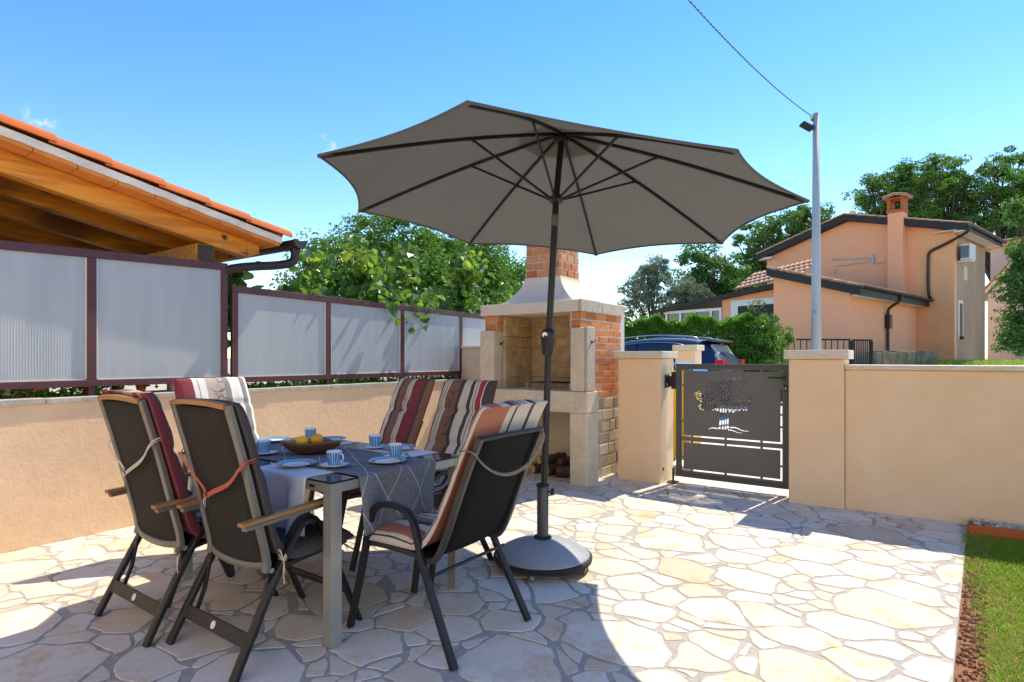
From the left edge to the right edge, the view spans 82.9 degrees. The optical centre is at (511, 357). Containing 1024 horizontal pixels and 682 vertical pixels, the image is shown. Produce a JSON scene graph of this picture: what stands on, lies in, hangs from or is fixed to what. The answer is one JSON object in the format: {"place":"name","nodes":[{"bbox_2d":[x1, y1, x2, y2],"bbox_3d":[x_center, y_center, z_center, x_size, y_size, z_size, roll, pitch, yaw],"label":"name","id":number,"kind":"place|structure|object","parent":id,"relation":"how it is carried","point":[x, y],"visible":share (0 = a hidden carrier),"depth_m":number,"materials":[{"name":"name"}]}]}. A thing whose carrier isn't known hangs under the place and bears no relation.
{"place":"outdoors","nodes":[
{"label":"outdoors","id":0,"kind":"place"},
{"bbox_2d":[173,544,178,572],"bbox_3d":[-1.598,0.956,2.758,0.019,0.149,0.088,0,0,-45],"label":"cushion strap","id":1,"kind":"object","parent":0,"point":[176,551],"visible":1,"depth_m":2.75,"materials":[{"name":"fabric"}]},
{"bbox_2d":[0,469,967,681],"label":"patio","id":2,"kind":"structure","parent":0,"point":[501,658],"depth_m":3.07,"materials":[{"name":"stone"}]},
{"bbox_2d":[94,394,278,647],"bbox_3d":[-1.696,0.747,3.055,0.592,1.138,0.710,0,0,35],"label":"folding chair","id":3,"kind":"object","parent":2,"relation":"on","point":[146,488],"visible":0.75,"depth_m":2.83,"materials":[{"name":"fabric"}]},
{"bbox_2d":[108,437,160,482],"bbox_3d":[-1.850,0.494,2.837,0.537,0.264,0.065,0,0,35],"label":"cushion strap","id":4,"kind":"object","parent":3,"relation":"attached to","point":[127,471],"visible":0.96,"depth_m":2.84,"materials":[{"name":"fabric"}]},
{"bbox_2d":[100,389,206,538],"bbox_3d":[-1.689,0.526,3.034,0.532,0.739,0.626,0,0,35],"label":"chair cushion","id":5,"kind":"object","parent":3,"relation":"on","point":[190,521],"visible":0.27,"depth_m":2.74,"materials":[{"name":"fabric"}]},
{"bbox_2d":[0,378,465,553],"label":"garden wall","id":6,"kind":"structure","parent":2,"relation":"on","point":[60,473],"depth_m":4.26,"materials":[{"name":"beige paint"}]},
{"bbox_2d":[0,385,124,398],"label":"plant","id":7,"kind":"object","parent":6,"relation":"on","point":[61,391],"visible":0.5,"depth_m":4.25,"materials":[{"name":"green plant"}]},
{"bbox_2d":[0,240,227,395],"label":"screen fence","id":8,"kind":"object","parent":6,"relation":"on","point":[89,319],"visible":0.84,"depth_m":4.45,"materials":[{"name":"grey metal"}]},
{"bbox_2d":[128,384,158,391],"bbox_3d":[-3.022,0.209,4.790,0.236,0.147,0.182,0,0,-14],"label":"flower pot","id":9,"kind":"object","parent":6,"relation":"on","point":[141,388],"visible":0.18,"depth_m":4.76,"materials":[{"name":"ceramic"}]},
{"bbox_2d":[228,373,315,387],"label":"plant","id":10,"kind":"object","parent":6,"relation":"on","point":[281,384],"visible":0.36,"depth_m":5.72,"materials":[{"name":"green plant"}]},
{"bbox_2d":[310,377,392,384],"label":"plant","id":11,"kind":"object","parent":6,"relation":"on","point":[365,380],"visible":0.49,"depth_m":6.54,"materials":[{"name":"green plant"}]},
{"bbox_2d":[230,285,484,384],"bbox_3d":[-1.356,-0.183,6.925,0.050,0.943,4.100,0,0,35],"label":"screen fence","id":12,"kind":"object","parent":6,"relation":"on","point":[276,335],"visible":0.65,"depth_m":6.18,"materials":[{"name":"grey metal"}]},
{"bbox_2d":[228,264,329,347],"bbox_3d":[-2.567,-0.477,5.777,0.743,0.816,1.480,0,0,35],"label":"climbing vine","id":13,"kind":"object","parent":12,"relation":"attached to","point":[238,279],"visible":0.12,"depth_m":5.73,"materials":[{"name":"green plant"}]},
{"bbox_2d":[289,245,384,299],"bbox_3d":[-1.992,-0.707,6.506,0.701,1.040,1.272,0,0,35],"label":"climbing vine","id":14,"kind":"object","parent":12,"relation":"attached to","point":[314,253],"visible":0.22,"depth_m":6.26,"materials":[{"name":"green plant"}]},
{"bbox_2d":[333,232,433,325],"bbox_3d":[-1.568,-0.831,6.981,0.826,1.285,1.306,0,0,35],"label":"climbing vine","id":15,"kind":"object","parent":12,"relation":"attached to","point":[364,259],"visible":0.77,"depth_m":6.78,"materials":[{"name":"green plant"}]},
{"bbox_2d":[390,259,451,333],"bbox_3d":[-1.153,-0.733,7.553,0.748,1.088,1.129,0,0,35],"label":"climbing vine","id":16,"kind":"object","parent":12,"relation":"attached to","point":[434,293],"visible":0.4,"depth_m":7.47,"materials":[{"name":"green plant"}]},
{"bbox_2d":[441,247,494,313],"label":"climbing vine","id":17,"kind":"object","parent":12,"relation":"attached to","point":[468,270],"visible":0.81,"depth_m":8.25,"materials":[{"name":"green plant"}]},
{"bbox_2d":[487,284,521,304],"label":"climbing vine","id":18,"kind":"object","parent":12,"relation":"attached to","point":[496,294],"visible":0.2,"depth_m":8.86,"materials":[{"name":"green plant"}]},
{"bbox_2d":[387,375,454,380],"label":"plant","id":19,"kind":"object","parent":6,"relation":"on","point":[432,377],"visible":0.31,"depth_m":7.50,"materials":[{"name":"green plant"}]},
{"bbox_2d":[175,502,305,575],"bbox_3d":[-1.815,0.878,3.911,0.752,0.874,0.592,0,0,35],"label":"stacking chair","id":20,"kind":"object","parent":2,"relation":"on","point":[232,568],"depth_m":3.47,"materials":[{"name":"black metal"}]},
{"bbox_2d":[173,377,258,441],"bbox_3d":[-1.864,0.508,3.948,0.740,0.734,0.531,0,0,35],"label":"chair cushion","id":21,"kind":"object","parent":20,"relation":"on","point":[234,389],"visible":0.25,"depth_m":4.12,"materials":[{"name":"multicoloured fabric"}]},
{"bbox_2d":[165,398,362,681],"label":"folding chair","id":22,"kind":"object","parent":2,"relation":"on","point":[235,522],"visible":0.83,"depth_m":2.55,"materials":[{"name":"fabric"}]},
{"bbox_2d":[180,449,256,504],"bbox_3d":[-1.304,0.543,2.552,0.537,0.255,0.068,0,0,35],"label":"cushion strap","id":23,"kind":"object","parent":22,"relation":"attached to","point":[218,489],"visible":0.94,"depth_m":2.53,"materials":[{"name":"fabric"}]},
{"bbox_2d":[175,397,354,558],"bbox_3d":[-1.156,0.538,2.749,0.518,0.715,0.616,0,0,35],"label":"chair cushion","id":24,"kind":"object","parent":22,"relation":"on","point":[311,542],"visible":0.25,"depth_m":2.49,"materials":[{"name":"fabric"}]},
{"bbox_2d":[277,549,286,583],"bbox_3d":[-0.998,0.901,2.511,0.108,0.149,0.019,0,0,44],"label":"cushion strap","id":25,"kind":"object","parent":22,"relation":"attached to","point":[283,559],"visible":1,"depth_m":2.50,"materials":[{"name":"fabric"}]},
{"bbox_2d":[178,437,461,648],"bbox_3d":[-1.131,0.933,3.380,1.433,0.746,0.901,0,0,35],"label":"dining table","id":26,"kind":"object","parent":2,"relation":"on","point":[332,486],"visible":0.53,"depth_m":2.63,"materials":[{"name":"beige metal"}]},
{"bbox_2d":[187,440,355,494],"bbox_3d":[-1.446,0.708,3.604,0.431,0.304,0.967,0,0,35],"label":"table runner","id":27,"kind":"object","parent":26,"relation":"on","point":[191,489],"visible":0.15,"depth_m":3.31,"materials":[{"name":"fabric"}]},
{"bbox_2d":[324,436,345,440],"bbox_3d":[-1.204,0.543,3.856,0.200,0.017,0.200,0,0,35],"label":"dinner plate","id":28,"kind":"object","parent":27,"relation":"on","point":[337,438],"visible":0.43,"depth_m":3.92,"materials":[{"name":"blue ceramic"}]},
{"bbox_2d":[256,439,435,535],"bbox_3d":[-1.152,0.697,3.352,1.478,0.287,0.524,0,0,35],"label":"table runner","id":29,"kind":"object","parent":26,"relation":"on","point":[408,482],"visible":0.41,"depth_m":2.96,"materials":[{"name":"grey fabric"}]},
{"bbox_2d":[258,449,277,454],"bbox_3d":[-1.420,0.545,3.322,0.154,0.014,0.154,0,0,35],"label":"saucer","id":30,"kind":"object","parent":29,"relation":"on","point":[270,452],"visible":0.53,"depth_m":3.30,"materials":[{"name":"blue ceramic"}]},
{"bbox_2d":[256,439,270,453],"bbox_3d":[-1.423,0.510,3.316,0.077,0.074,0.090,0,0,30],"label":"coffee cup","id":31,"kind":"object","parent":30,"relation":"on","point":[263,445],"visible":0.8,"depth_m":3.29,"materials":[{"name":"blue ceramic"}]},
{"bbox_2d":[257,437,289,441],"bbox_3d":[-1.572,0.543,3.824,0.200,0.017,0.200,0,0,35],"label":"dinner plate","id":32,"kind":"object","parent":29,"relation":"on","point":[275,439],"visible":0.66,"depth_m":3.87,"materials":[{"name":"blue ceramic"}]},
{"bbox_2d":[280,437,341,453],"bbox_3d":[-1.155,0.513,3.361,0.349,0.077,0.221,0,0,8],"label":"wooden bowl","id":33,"kind":"object","parent":29,"relation":"on","point":[324,446],"visible":0.92,"depth_m":3.27,"materials":[{"name":"brown wood"}]},
{"bbox_2d":[296,436,308,443],"bbox_3d":[-1.201,0.476,3.319,0.068,0.059,0.063,0,0,35],"label":"lemon","id":34,"kind":"object","parent":33,"relation":"in","point":[302,440],"visible":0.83,"depth_m":3.30,"materials":[{"name":"food"}]},
{"bbox_2d":[310,434,322,442],"bbox_3d":[-1.127,0.473,3.353,0.068,0.068,0.072,0,0,35],"label":"orange fruit","id":35,"kind":"object","parent":33,"relation":"in","point":[316,438],"visible":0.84,"depth_m":3.33,"materials":[{"name":"food"}]},
{"bbox_2d":[318,461,349,467],"bbox_3d":[-0.903,0.545,2.945,0.154,0.014,0.154,0,0,35],"label":"saucer","id":36,"kind":"object","parent":29,"relation":"on","point":[323,464],"visible":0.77,"depth_m":2.94,"materials":[{"name":"white ceramic"}]},
{"bbox_2d":[326,450,343,465],"bbox_3d":[-0.896,0.510,2.946,0.090,0.074,0.077,0,0,-12],"label":"coffee cup","id":37,"kind":"object","parent":36,"relation":"on","point":[333,457],"visible":0.91,"depth_m":2.92,"materials":[{"name":"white ceramic"}]},
{"bbox_2d":[368,456,405,463],"bbox_3d":[-0.656,0.543,3.053,0.200,0.017,0.200,0,0,35],"label":"dinner plate","id":38,"kind":"object","parent":29,"relation":"on","point":[383,460],"visible":1,"depth_m":3.09,"materials":[{"name":"blue ceramic"}]},
{"bbox_2d":[382,453,409,458],"bbox_3d":[-0.641,0.545,3.188,0.154,0.014,0.154,0,0,35],"label":"saucer","id":39,"kind":"object","parent":29,"relation":"on","point":[404,455],"visible":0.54,"depth_m":3.22,"materials":[{"name":"blue ceramic"}]},
{"bbox_2d":[388,443,401,455],"bbox_3d":[-0.647,0.510,3.190,0.090,0.074,0.077,0,0,20],"label":"coffee cup","id":40,"kind":"object","parent":39,"relation":"on","point":[395,449],"visible":0.78,"depth_m":3.16,"materials":[{"name":"blue ceramic"}]},
{"bbox_2d":[260,447,439,536],"bbox_3d":[-0.868,0.733,3.192,0.431,0.355,0.974,0,0,35],"label":"tablecloth","id":41,"kind":"object","parent":26,"relation":"on","point":[286,487],"visible":0.48,"depth_m":2.83,"materials":[{"name":"white fabric"}]},
{"bbox_2d":[276,459,316,466],"bbox_3d":[-1.102,0.543,2.966,0.200,0.017,0.200,0,0,35],"label":"dinner plate","id":42,"kind":"object","parent":41,"relation":"on","point":[295,463],"visible":1,"depth_m":3.00,"materials":[{"name":"white ceramic"}]},
{"bbox_2d":[362,444,386,448],"bbox_3d":[-0.839,0.545,3.550,0.154,0.014,0.154,0,0,35],"label":"saucer","id":43,"kind":"object","parent":41,"relation":"on","point":[367,446],"visible":0.74,"depth_m":3.55,"materials":[{"name":"blue ceramic"}]},
{"bbox_2d":[368,434,380,446],"bbox_3d":[-0.835,0.510,3.556,0.077,0.074,0.090,0,0,29],"label":"coffee cup","id":44,"kind":"object","parent":43,"relation":"on","point":[374,440],"visible":0.96,"depth_m":3.52,"materials":[{"name":"blue ceramic"}]},
{"bbox_2d":[383,444,415,449],"bbox_3d":[-0.676,0.543,3.494,0.200,0.017,0.200,0,0,35],"label":"dinner plate","id":45,"kind":"object","parent":41,"relation":"on","point":[406,446],"visible":0.61,"depth_m":3.53,"materials":[{"name":"blue ceramic"}]},
{"bbox_2d":[307,422,422,526],"bbox_3d":[-1.010,0.878,4.022,0.752,0.874,0.592,0,0,-40],"label":"stacking chair","id":46,"kind":"object","parent":2,"relation":"on","point":[345,497],"visible":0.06,"depth_m":3.68,"materials":[{"name":"black metal"}]},
{"bbox_2d":[342,377,434,495],"bbox_3d":[-0.966,0.513,4.058,0.730,0.724,0.499,0,0,-40],"label":"chair cushion","id":47,"kind":"object","parent":46,"relation":"on","point":[404,417],"visible":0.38,"depth_m":4.12,"materials":[{"name":"multicoloured fabric"}]},
{"bbox_2d":[349,469,493,593],"bbox_3d":[-0.541,0.878,3.682,0.592,0.874,0.752,0,0,38],"label":"stacking chair","id":48,"kind":"object","parent":2,"relation":"on","point":[416,569],"visible":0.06,"depth_m":3.56,"materials":[{"name":"black metal"}]},
{"bbox_2d":[424,379,497,506],"bbox_3d":[-0.501,0.513,3.723,0.500,0.724,0.731,0,0,38],"label":"chair cushion","id":49,"kind":"object","parent":48,"relation":"on","point":[461,403],"visible":0.39,"depth_m":3.87,"materials":[{"name":"multicoloured fabric"}]},
{"bbox_2d":[346,426,543,670],"bbox_3d":[-0.309,0.821,2.822,0.805,0.986,0.592,0,0,35],"label":"stacking chair","id":50,"kind":"object","parent":2,"relation":"on","point":[484,503],"visible":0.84,"depth_m":2.65,"materials":[{"name":"black metal"}]},
{"bbox_2d":[369,399,547,549],"bbox_3d":[-0.278,0.535,2.796,0.761,0.686,0.509,0,0,35],"label":"chair cushion","id":51,"kind":"object","parent":50,"relation":"on","point":[500,417],"visible":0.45,"depth_m":2.58,"materials":[{"name":"fabric"}]},
{"bbox_2d":[455,431,544,475],"bbox_3d":[-0.031,0.438,2.622,0.101,0.179,0.544,0,0,38],"label":"cushion strap","id":52,"kind":"object","parent":51,"relation":"attached to","point":[528,463],"visible":0.82,"depth_m":2.63,"materials":[{"name":"fabric"}]},
{"bbox_2d":[529,462,555,472],"bbox_3d":[0.406,1.255,6.699,0.486,0.116,0.117,0,0,-40],"label":"firewood log","id":53,"kind":"object","parent":2,"relation":"on","point":[534,467],"visible":0.34,"depth_m":6.55,"materials":[{"name":"brown wood"}]},
{"bbox_2d":[536,452,566,463],"bbox_3d":[0.455,1.148,6.631,0.396,0.107,0.101,0,0,-37],"label":"firewood log","id":54,"kind":"object","parent":53,"relation":"on","point":[554,457],"visible":0.73,"depth_m":6.60,"materials":[{"name":"brown wood"}]},
{"bbox_2d":[493,483,592,582],"bbox_3d":[0.193,1.051,3.653,0.622,0.514,0.622,0,0,35],"label":"weighted stand","id":55,"kind":"object","parent":2,"relation":"on","point":[543,552],"visible":0.91,"depth_m":3.51,"materials":[{"name":"grey concrete"}]},
{"bbox_2d":[317,100,809,483],"bbox_3d":[0.287,-0.211,3.805,2.869,2.604,2.874,0,0,35],"label":"parasol","id":56,"kind":"object","parent":55,"relation":"on","point":[468,172],"visible":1,"depth_m":3.95,"materials":[{"name":"fabric"}]},
{"bbox_2d":[480,246,622,486],"bbox_3d":[0.515,-0.140,6.699,1.448,3.100,1.054,0,0,35],"label":"barbecue","id":57,"kind":"object","parent":2,"relation":"on","point":[583,430],"visible":0.62,"depth_m":6.48,"materials":[{"name":"stone"}]},
{"bbox_2d":[526,381,570,389],"bbox_3d":[0.494,0.309,6.453,0.590,0.078,0.369,0,0,35],"label":"grill rack","id":58,"kind":"object","parent":57,"relation":"on","point":[563,382],"visible":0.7,"depth_m":6.39,"materials":[{"name":"black metal"}]},
{"bbox_2d":[536,475,569,481],"bbox_3d":[0.472,1.302,6.259,0.460,0.015,0.060,0,0,35],"label":"kindling stick","id":59,"kind":"object","parent":2,"relation":"on","point":[558,478],"visible":0.56,"depth_m":6.23,"materials":[{"name":"wood"}]},
{"bbox_2d":[540,462,569,475],"bbox_3d":[0.509,1.248,6.556,0.126,0.130,0.451,0,0,44],"label":"firewood log","id":60,"kind":"object","parent":2,"relation":"on","point":[551,469],"visible":0.3,"depth_m":6.44,"materials":[{"name":"brown wood"}]},
{"bbox_2d":[555,465,569,476],"bbox_3d":[0.626,1.244,6.338,0.297,0.137,0.127,0,0,11],"label":"firewood log","id":61,"kind":"object","parent":2,"relation":"on","point":[562,471],"visible":0.48,"depth_m":6.30,"materials":[{"name":"brown wood"}]},
{"bbox_2d":[557,456,569,464],"bbox_3d":[0.657,1.141,6.472,0.328,0.092,0.088,0,0,-35],"label":"firewood log","id":62,"kind":"object","parent":61,"relation":"on","point":[563,460],"visible":0.52,"depth_m":6.39,"materials":[{"name":"brown wood"}]},
{"bbox_2d":[667,467,678,482],"bbox_3d":[1.694,1.234,6.112,0.100,0.149,0.120,0,0,35],"label":"gate stop","id":63,"kind":"object","parent":2,"relation":"on","point":[672,481],"visible":1,"depth_m":6.10,"materials":[{"name":"grey metal"}]},
{"bbox_2d":[784,350,853,508],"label":"gate pillar","id":64,"kind":"structure","parent":2,"relation":"on","point":[816,427],"depth_m":5.13,"materials":[{"name":"beige paint"}]},
{"bbox_2d":[0,0,1023,357],"label":"sky","id":65,"kind":"structure","parent":0,"point":[234,104],"materials":[{"name":"blue"}]},
{"bbox_2d":[49,358,1023,681],"bbox_3d":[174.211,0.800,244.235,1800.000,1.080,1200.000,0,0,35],"label":"ground","id":66,"kind":"structure","parent":0,"point":[161,386],"depth_m":25.98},
{"bbox_2d":[455,346,479,379],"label":"pillar","id":67,"kind":"structure","parent":66,"relation":"on","point":[470,362],"depth_m":7.74,"materials":[{"name":"concrete"}]},
{"bbox_2d":[614,351,677,483],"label":"gate pillar","id":68,"kind":"structure","parent":66,"relation":"on","point":[645,424],"depth_m":6.15,"materials":[{"name":"beige paint"}]},
{"bbox_2d":[665,364,788,489],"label":"garden gate","id":69,"kind":"structure","parent":68,"relation":"attached to","point":[759,419],"depth_m":5.78,"materials":[{"name":"grey metal"}]},
{"bbox_2d":[614,252,715,338],"bbox_3d":[7.905,-2.115,30.859,5.646,6.892,3.240,0,0,-4],"label":"olive tree","id":70,"kind":"object","parent":66,"relation":"on","point":[677,294],"visible":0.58,"depth_m":30.58,"materials":[{"name":"green plant"}]},
{"bbox_2d":[670,244,764,298],"bbox_3d":[11.542,-2.813,32.811,5.383,8.251,3.685,0,0,-5],"label":"oak tree","id":71,"kind":"object","parent":66,"relation":"on","point":[706,264],"visible":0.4,"depth_m":32.38,"materials":[{"name":"green plant"}]},
{"bbox_2d":[723,201,836,286],"bbox_3d":[18.970,-4.732,40.070,8.937,12.093,4.910,0,0,1],"label":"oak tree","id":72,"kind":"object","parent":66,"relation":"on","point":[796,221],"visible":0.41,"depth_m":39.21,"materials":[{"name":"green plant"}]},
{"bbox_2d":[780,339,850,400],"bbox_3d":[8.855,0.430,16.900,2.157,1.960,0.056,0,0,-5],"label":"garden railing","id":73,"kind":"object","parent":66,"relation":"on","point":[849,344],"visible":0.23,"depth_m":16.93,"materials":[{"name":"metal"}]},
{"bbox_2d":[650,192,1007,364],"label":"neighbour house","id":74,"kind":"structure","parent":66,"relation":"on","point":[896,280],"depth_m":22.75,"materials":[{"name":"paint"}]},
{"bbox_2d":[731,297,773,337],"bbox_3d":[10.095,-1.340,23.281,0.054,2.100,2.840,0,0,-39],"label":"wing window frame","id":75,"kind":"structure","parent":74,"relation":"in","point":[737,306],"depth_m":23.60,"materials":[{"name":"white"}]},
{"bbox_2d":[957,300,963,339],"bbox_3d":[17.347,-1.450,22.340,0.590,1.520,0.188,0,0,-39],"label":"window","id":76,"kind":"structure","parent":74,"relation":"in","point":[960,336],"depth_m":22.24,"materials":[{"name":"white"}]},
{"bbox_2d":[851,339,872,364],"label":"wicket gate","id":77,"kind":"structure","parent":66,"relation":"on","point":[870,350],"depth_m":16.49,"materials":[{"name":"metal"}]},
{"bbox_2d":[840,154,958,218],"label":"oak tree","id":78,"kind":"object","parent":66,"relation":"on","point":[902,181],"visible":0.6,"depth_m":42.85,"materials":[{"name":"green plant"}]},
{"bbox_2d":[866,351,936,364],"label":"retaining wall","id":79,"kind":"structure","parent":66,"relation":"on","point":[900,357],"depth_m":18.85,"materials":[{"name":"stone"}]},
{"bbox_2d":[845,364,1023,525],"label":"boundary wall","id":80,"kind":"structure","parent":66,"relation":"on","point":[940,442],"depth_m":4.67,"materials":[{"name":"beige paint"}]},
{"bbox_2d":[913,152,1008,227],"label":"oak tree","id":81,"kind":"object","parent":66,"relation":"on","point":[951,195],"visible":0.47,"depth_m":44.70,"materials":[{"name":"green plant"}]},
{"bbox_2d":[947,145,1023,281],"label":"oak tree","id":82,"kind":"object","parent":66,"relation":"on","point":[994,223],"visible":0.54,"depth_m":44.38,"materials":[{"name":"green plant"}]},
{"bbox_2d":[985,237,1023,361],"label":"house","id":83,"kind":"structure","parent":66,"relation":"on","point":[998,260],"depth_m":26.02,"materials":[{"name":"beige"}]},
{"bbox_2d":[986,166,1023,356],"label":"leafy tree","id":84,"kind":"object","parent":66,"relation":"on","point":[1013,341],"visible":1,"depth_m":16.00,"materials":[{"name":"green plant"}]},
{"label":"hedge soil","id":85,"kind":"structure","parent":66,"relation":"on","visible":0},
{"bbox_2d":[624,311,764,399],"bbox_3d":[4.899,0.032,17.159,4.707,2.766,1.334,0,0,6],"label":"hedge","id":86,"kind":"object","parent":85,"relation":"on","point":[697,325],"visible":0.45,"depth_m":16.64,"materials":[{"name":"green plant"}]},
{"bbox_2d":[721,298,795,398],"bbox_3d":[7.002,-0.179,16.666,2.030,2.982,1.952,0,0,35],"label":"shrub","id":87,"kind":"object","parent":85,"relation":"on","point":[773,342],"visible":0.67,"depth_m":16.30,"materials":[{"name":"green plant"}]},
{"bbox_2d":[673,362,707,461],"bbox_3d":[1.986,0.685,6.961,0.569,1.251,0.560,0,0,35],"label":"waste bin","id":88,"kind":"object","parent":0,"point":[674,423],"visible":0.13,"depth_m":6.75,"materials":[{"name":"yellow"}]},
{"bbox_2d":[671,405,788,495],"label":"driveway","id":89,"kind":"structure","parent":0,"point":[735,486],"depth_m":6.37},
{"bbox_2d":[431,280,501,377],"bbox_3d":[-0.686,0.050,10.030,3.292,2.522,1.878,0,0,-34],"label":"shrub","id":90,"kind":"object","parent":89,"relation":"on","point":[454,303],"visible":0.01,"depth_m":9.50,"materials":[{"name":"green plant"}]},
{"bbox_2d":[621,305,626,350],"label":"garden pillar","id":91,"kind":"structure","parent":89,"relation":"on","point":[622,332],"depth_m":7.31,"materials":[{"name":"paint"}]},
{"bbox_2d":[624,335,749,409],"bbox_3d":[3.210,0.388,14.600,4.957,1.845,1.921,0,0,35],"label":"parked car","id":92,"kind":"object","parent":89,"relation":"on","point":[714,352],"visible":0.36,"depth_m":13.32,"materials":[{"name":"blue paint"}]},
{"bbox_2d":[672,345,703,409],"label":"gate pillar","id":93,"kind":"structure","parent":89,"relation":"on","point":[689,353],"depth_m":9.14,"materials":[{"name":"beige paint"}]},
{"bbox_2d":[799,112,821,349],"bbox_3d":[7.739,-2.450,15.000,0.533,7.720,0.285,0,0,0],"label":"lamp post","id":94,"kind":"object","parent":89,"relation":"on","point":[816,342],"visible":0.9,"depth_m":14.92,"materials":[{"name":"grey"}]},
{"bbox_2d":[688,0,811,115],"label":"overhead cable","id":95,"kind":"object","parent":94,"relation":"attached to","point":[743,57],"visible":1,"depth_m":10.56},
{"bbox_2d":[922,359,1023,365],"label":"bank grass","id":96,"kind":"structure","parent":0,"point":[983,362],"depth_m":19.45,"materials":[{"name":"plant"}]},
{"bbox_2d":[954,535,1023,681],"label":"soil strip","id":97,"kind":"object","parent":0,"point":[960,668],"visible":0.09,"depth_m":2.70,"materials":[{"name":"soil"}]},
{"bbox_2d":[955,535,989,681],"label":"soil clods","id":98,"kind":"object","parent":97,"relation":"on","point":[969,648],"visible":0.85,"depth_m":2.84,"materials":[{"name":"soil"}]},
{"bbox_2d":[971,517,1023,529],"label":"gravel","id":99,"kind":"structure","parent":0,"point":[982,522],"depth_m":4.39,"materials":[{"name":"gravel"}]},
{"bbox_2d":[986,539,1023,596],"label":"lawn soil","id":100,"kind":"structure","parent":0,"point":[1009,562],"depth_m":3.77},
{"bbox_2d":[953,531,1023,681],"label":"lawn","id":101,"kind":"structure","parent":100,"relation":"on","point":[993,546],"depth_m":3.20,"materials":[{"name":"green plant"}]},
{"bbox_2d":[968,524,1023,541],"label":"terracotta edging","id":102,"kind":"object","parent":100,"relation":"on","point":[999,532],"visible":0.55,"depth_m":4.25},
{"bbox_3d":[-1.348,0.545,3.880,0.154,0.014,0.154,0,0,35],"label":"saucer","id":103,"kind":"object","parent":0,"visible":0},
{"bbox_2d":[304,428,316,437],"bbox_3d":[-1.343,0.510,3.884,0.090,0.074,0.077,0,0,-44],"label":"coffee cup","id":104,"kind":"object","parent":103,"relation":"on","point":[309,432],"visible":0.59,"depth_m":3.85,"materials":[{"name":"blue ceramic"}]},
{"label":"garden soil","id":105,"kind":"structure","parent":0,"visible":0},
{"bbox_2d":[0,113,307,395],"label":"carport roof","id":106,"kind":"structure","parent":105,"relation":"on","point":[55,190],"depth_m":4.90,"materials":[{"name":"wood"}]},
{"bbox_2d":[269,274,423,383],"bbox_3d":[-2.375,0.067,8.406,3.205,2.490,2.181,0,0,-37],"label":"shrub","id":107,"kind":"object","parent":105,"relation":"on","point":[308,283],"visible":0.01,"depth_m":7.93,"materials":[{"name":"green plant"}]},
{"bbox_2d":[271,213,513,379],"bbox_3d":[-1.917,-0.806,10.390,3.179,4.247,4.230,0,0,35],"label":"garden tree","id":108,"kind":"object","parent":105,"relation":"on","point":[428,245],"visible":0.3,"depth_m":9.71,"materials":[{"name":"green plant"}]},
{"bbox_2d":[408,235,525,313],"bbox_3d":[-0.661,-0.591,11.176,2.583,3.802,3.359,0,0,7],"label":"garden tree","id":109,"kind":"object","parent":105,"relation":"on","point":[506,277],"visible":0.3,"depth_m":10.71,"materials":[{"name":"green plant"}]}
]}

